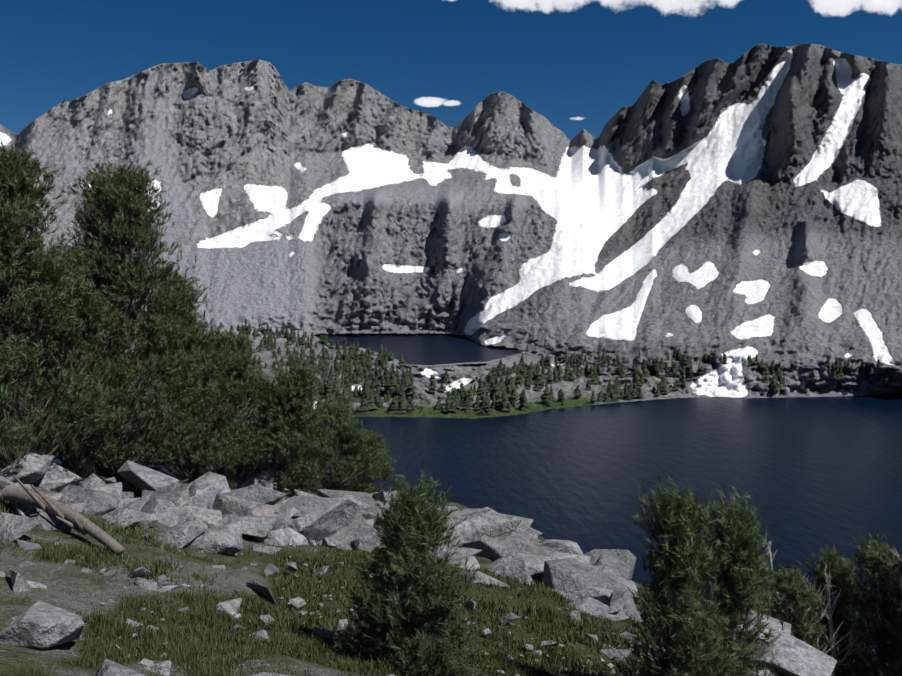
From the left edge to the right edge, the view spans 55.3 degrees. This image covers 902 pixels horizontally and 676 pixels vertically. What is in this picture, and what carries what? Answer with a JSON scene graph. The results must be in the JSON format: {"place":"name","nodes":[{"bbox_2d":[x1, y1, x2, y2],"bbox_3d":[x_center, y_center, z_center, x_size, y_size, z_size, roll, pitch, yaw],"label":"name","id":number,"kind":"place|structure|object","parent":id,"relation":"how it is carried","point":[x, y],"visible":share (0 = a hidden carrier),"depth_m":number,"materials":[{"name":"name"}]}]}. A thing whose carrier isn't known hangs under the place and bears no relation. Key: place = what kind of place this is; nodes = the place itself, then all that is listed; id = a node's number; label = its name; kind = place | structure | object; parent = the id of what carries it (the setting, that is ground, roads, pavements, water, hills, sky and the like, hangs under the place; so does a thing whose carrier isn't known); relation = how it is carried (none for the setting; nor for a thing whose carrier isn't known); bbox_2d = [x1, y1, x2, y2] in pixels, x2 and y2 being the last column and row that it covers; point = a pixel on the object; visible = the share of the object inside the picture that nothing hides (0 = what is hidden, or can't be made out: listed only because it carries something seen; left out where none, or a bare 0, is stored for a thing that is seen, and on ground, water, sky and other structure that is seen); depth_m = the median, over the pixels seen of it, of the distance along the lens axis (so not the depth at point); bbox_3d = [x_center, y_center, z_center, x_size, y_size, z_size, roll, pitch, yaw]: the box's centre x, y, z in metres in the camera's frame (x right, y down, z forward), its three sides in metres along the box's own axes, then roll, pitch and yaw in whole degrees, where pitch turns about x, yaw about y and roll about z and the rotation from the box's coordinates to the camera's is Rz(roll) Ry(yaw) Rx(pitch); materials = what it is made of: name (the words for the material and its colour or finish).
{"place":"outdoors","nodes":[
{"label":"outdoors","id":0,"kind":"place"},
{"bbox_2d":[0,473,776,675],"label":"slope","id":1,"kind":"structure","parent":0,"point":[237,578],"depth_m":7.81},
{"bbox_2d":[1,474,124,554],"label":"fallen log","id":2,"kind":"object","parent":1,"relation":"on","point":[72,518],"visible":1,"depth_m":8.32,"materials":[{"name":"brown wood"}]},
{"bbox_2d":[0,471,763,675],"bbox_3d":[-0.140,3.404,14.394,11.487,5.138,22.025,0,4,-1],"label":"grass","id":3,"kind":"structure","parent":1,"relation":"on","point":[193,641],"depth_m":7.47,"materials":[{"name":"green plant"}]},
{"bbox_2d":[0,449,836,675],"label":"boulders","id":4,"kind":"object","parent":1,"relation":"on","point":[211,512],"visible":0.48,"depth_m":11.62,"materials":[{"name":"stone"}]},
{"bbox_2d":[745,534,901,675],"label":"dead branches","id":5,"kind":"object","parent":1,"relation":"on","point":[831,639],"visible":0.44,"depth_m":15.55,"materials":[{"name":"grey wood"}]},
{"bbox_2d":[0,43,901,418],"bbox_3d":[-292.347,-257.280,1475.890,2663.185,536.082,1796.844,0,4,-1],"label":"mountain terrain","id":6,"kind":"structure","parent":0,"point":[740,209],"depth_m":1218.94,"materials":[{"name":"grey stone"}]},
{"bbox_2d":[139,318,890,415],"bbox_3d":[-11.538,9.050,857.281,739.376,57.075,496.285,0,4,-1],"label":"distant trees","id":7,"kind":"object","parent":6,"relation":"on","point":[503,399],"visible":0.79,"depth_m":726.75,"materials":[{"name":"green plant"}]},
{"bbox_2d":[0,0,901,139],"label":"sky","id":8,"kind":"structure","parent":0,"point":[575,64],"materials":[{"name":"blue"}]},
{"bbox_2d":[3,393,901,666],"bbox_3d":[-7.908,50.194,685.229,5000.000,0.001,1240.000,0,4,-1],"label":"lake water","id":9,"kind":"structure","parent":0,"point":[814,475],"depth_m":456.04,"materials":[{"name":"blue liquid"}]}
]}

